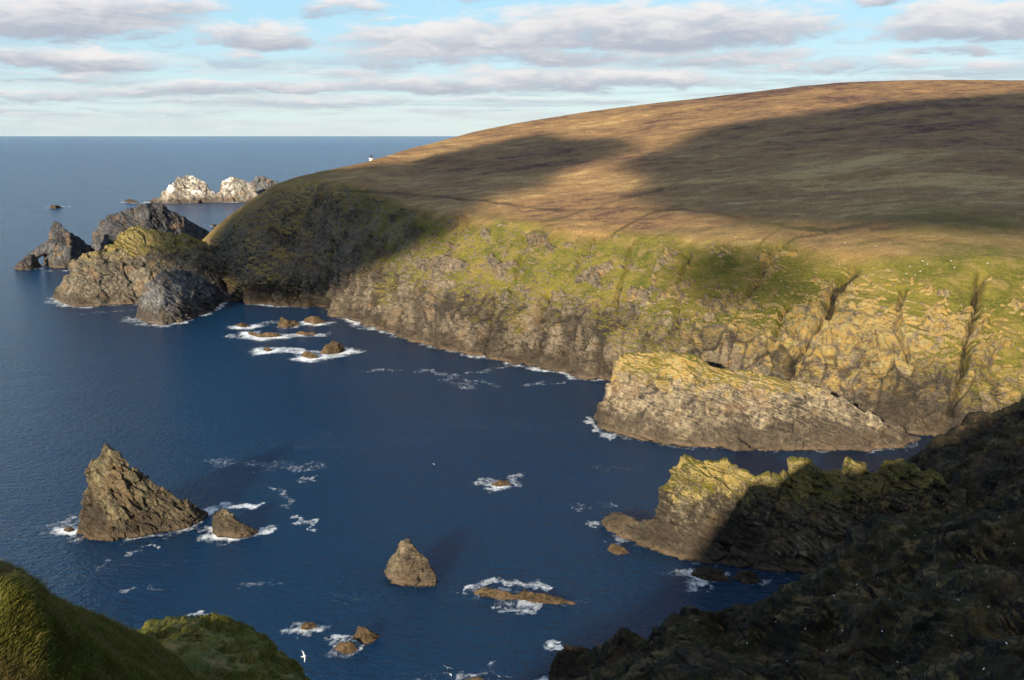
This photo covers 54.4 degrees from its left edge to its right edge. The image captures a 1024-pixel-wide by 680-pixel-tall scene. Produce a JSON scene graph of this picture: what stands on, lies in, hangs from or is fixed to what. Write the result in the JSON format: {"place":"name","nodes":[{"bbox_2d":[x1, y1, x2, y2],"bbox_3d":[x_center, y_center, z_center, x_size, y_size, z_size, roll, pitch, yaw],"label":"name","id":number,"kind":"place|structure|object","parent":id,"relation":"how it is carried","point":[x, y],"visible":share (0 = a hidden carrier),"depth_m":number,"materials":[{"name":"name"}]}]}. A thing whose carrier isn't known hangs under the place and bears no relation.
{"place":"outdoors","nodes":[
{"label":"outdoors","id":0,"kind":"place"},
{"bbox_2d":[0,581,311,679],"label":"grassy hillside","id":1,"kind":"structure","parent":0,"point":[205,654],"depth_m":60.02,"materials":[{"name":"green plant"}]},
{"bbox_2d":[0,558,198,679],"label":"grass","id":2,"kind":"structure","parent":1,"relation":"on","point":[129,648],"depth_m":33.37,"materials":[{"name":"green plant"}]},
{"bbox_2d":[0,136,933,679],"bbox_3d":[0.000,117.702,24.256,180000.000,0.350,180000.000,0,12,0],"label":"sea","id":3,"kind":"structure","parent":0,"point":[328,480],"depth_m":372.26,"materials":[{"name":"liquid"}]},
{"bbox_2d":[15,221,94,269],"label":"arch rock","id":4,"kind":"object","parent":3,"relation":"in","point":[61,247],"visible":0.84,"depth_m":923.69,"materials":[{"name":"black stone"}]},
{"bbox_2d":[50,205,62,208],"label":"skerry","id":5,"kind":"structure","parent":3,"relation":"in","point":[55,206],"depth_m":1658.03,"materials":[{"name":"brown stone"}]},
{"bbox_2d":[64,526,74,531],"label":"boulder","id":6,"kind":"object","parent":3,"relation":"in","point":[68,529],"visible":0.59,"depth_m":307.67,"materials":[{"name":"brown stone"}]},
{"bbox_2d":[125,199,138,202],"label":"skerry","id":7,"kind":"structure","parent":3,"relation":"in","point":[131,201],"depth_m":1796.37,"materials":[{"name":"brown stone"}]},
{"bbox_2d":[52,225,227,306],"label":"sea rock","id":8,"kind":"object","parent":3,"relation":"in","point":[129,264],"visible":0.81,"depth_m":740.66,"materials":[{"name":"stone"}]},
{"bbox_2d":[76,444,207,541],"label":"sea stack","id":9,"kind":"object","parent":3,"relation":"in","point":[121,499],"visible":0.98,"depth_m":304.79,"materials":[{"name":"brown stone"}]},
{"bbox_2d":[91,200,209,250],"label":"sea rock","id":10,"kind":"object","parent":3,"relation":"in","point":[159,216],"visible":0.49,"depth_m":996.17,"materials":[{"name":"black stone"}]},
{"bbox_2d":[148,175,216,203],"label":"islet","id":11,"kind":"object","parent":3,"relation":"in","point":[189,189],"visible":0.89,"depth_m":1801.12,"materials":[{"name":"white stone"}]},
{"bbox_2d":[136,269,232,324],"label":"sea rock","id":12,"kind":"object","parent":3,"relation":"in","point":[174,296],"visible":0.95,"depth_m":663.53,"materials":[{"name":"stone"}]},
{"bbox_2d":[212,509,257,538],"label":"skerry","id":13,"kind":"structure","parent":3,"relation":"in","point":[226,523],"depth_m":304.40,"materials":[{"name":"brown stone"}]},
{"bbox_2d":[214,177,257,201],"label":"islet","id":14,"kind":"object","parent":3,"relation":"in","point":[232,189],"visible":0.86,"depth_m":1826.12,"materials":[{"name":"white stone"}]},
{"bbox_2d":[236,322,249,326],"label":"reef rock","id":15,"kind":"object","parent":3,"relation":"in","point":[241,324],"visible":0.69,"depth_m":635.69,"materials":[{"name":"brown stone"}]},
{"bbox_2d":[250,175,278,194],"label":"islet","id":16,"kind":"object","parent":3,"relation":"in","point":[262,183],"visible":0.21,"depth_m":1932.50,"materials":[{"name":"stone"}]},
{"bbox_2d":[248,331,281,337],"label":"reef rock","id":17,"kind":"object","parent":3,"relation":"in","point":[267,334],"visible":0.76,"depth_m":603.44,"materials":[{"name":"brown stone"}]},
{"bbox_2d":[278,317,299,327],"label":"reef rock","id":18,"kind":"object","parent":3,"relation":"in","point":[283,322],"visible":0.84,"depth_m":636.13,"materials":[{"name":"brown stone"}]},
{"bbox_2d":[295,331,316,334],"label":"reef rock","id":19,"kind":"object","parent":3,"relation":"in","point":[305,333],"visible":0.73,"depth_m":609.91,"materials":[{"name":"brown stone"}]},
{"bbox_2d":[300,622,316,629],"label":"rock","id":20,"kind":"object","parent":3,"relation":"in","point":[307,625],"visible":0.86,"depth_m":246.87,"materials":[{"name":"brown stone"}]},
{"bbox_2d":[301,351,318,358],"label":"reef rock","id":21,"kind":"object","parent":3,"relation":"in","point":[308,354],"visible":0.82,"depth_m":546.92,"materials":[{"name":"brown stone"}]},
{"bbox_2d":[304,316,325,323],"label":"reef rock","id":22,"kind":"object","parent":3,"relation":"in","point":[314,320],"visible":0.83,"depth_m":647.41,"materials":[{"name":"brown stone"}]},
{"bbox_2d":[320,340,345,354],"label":"reef rock","id":23,"kind":"object","parent":3,"relation":"in","point":[334,347],"visible":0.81,"depth_m":558.72,"materials":[{"name":"brown stone"}]},
{"bbox_2d":[335,641,356,654],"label":"rock","id":24,"kind":"object","parent":3,"relation":"in","point":[346,648],"visible":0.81,"depth_m":235.99,"materials":[{"name":"brown stone"}]},
{"bbox_2d":[352,626,379,643],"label":"rock","id":25,"kind":"object","parent":3,"relation":"in","point":[362,635],"visible":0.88,"depth_m":240.78,"materials":[{"name":"brown stone"}]},
{"bbox_2d":[384,538,437,587],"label":"sea stack","id":26,"kind":"object","parent":3,"relation":"in","point":[408,564],"visible":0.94,"depth_m":271.96,"materials":[{"name":"brown stone"}]},
{"bbox_2d":[466,677,483,679],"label":"rock","id":27,"kind":"object","parent":3,"relation":"in","point":[476,678],"visible":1,"depth_m":222.78,"materials":[{"name":"brown stone"}]},
{"bbox_2d":[491,480,510,486],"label":"rock","id":28,"kind":"object","parent":3,"relation":"in","point":[500,483],"visible":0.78,"depth_m":347.92,"materials":[{"name":"brown stone"}]},
{"bbox_2d":[474,587,575,604],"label":"reef","id":29,"kind":"object","parent":3,"relation":"in","point":[532,596],"visible":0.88,"depth_m":262.56},
{"bbox_2d":[548,644,590,679],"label":"dark skerry","id":30,"kind":"structure","parent":3,"relation":"in","point":[564,665],"depth_m":222.90,"materials":[{"name":"brown stone"}]},
{"bbox_2d":[203,80,1023,436],"bbox_3d":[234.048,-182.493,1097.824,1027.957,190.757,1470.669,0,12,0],"label":"headland","id":31,"kind":"structure","parent":3,"relation":"in","point":[717,230],"depth_m":570.24,"materials":[{"name":"plant"}]},
{"bbox_2d":[607,543,628,554],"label":"rock","id":32,"kind":"object","parent":3,"relation":"in","point":[613,548],"visible":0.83,"depth_m":291.95,"materials":[{"name":"brown stone"}]},
{"bbox_2d":[691,565,729,581],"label":"rock","id":33,"kind":"object","parent":3,"relation":"in","point":[707,573],"visible":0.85,"depth_m":274.25,"materials":[{"name":"brown stone"}]},
{"bbox_2d":[723,441,752,451],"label":"boulder","id":34,"kind":"object","parent":3,"relation":"in","point":[735,446],"visible":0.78,"depth_m":385.83,"materials":[{"name":"brown stone"}]},
{"bbox_2d":[733,569,761,583],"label":"rock","id":35,"kind":"object","parent":3,"relation":"in","point":[746,576],"visible":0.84,"depth_m":273.28,"materials":[{"name":"brown stone"}]},
{"bbox_2d":[593,349,920,451],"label":"rock promontory","id":36,"kind":"structure","parent":3,"relation":"in","point":[667,398],"depth_m":398.00,"materials":[{"name":"grey stone"}]},
{"bbox_2d":[601,453,965,573],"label":"rocky spur","id":37,"kind":"structure","parent":3,"relation":"in","point":[802,514],"depth_m":286.84,"materials":[{"name":"stone"}]},
{"bbox_2d":[0,0,1023,135],"label":"sky","id":38,"kind":"structure","parent":0,"point":[68,67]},
{"bbox_2d":[575,398,1023,679],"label":"cliff","id":39,"kind":"structure","parent":0,"point":[919,617],"depth_m":179.62,"materials":[{"name":"green plant"}]}
]}

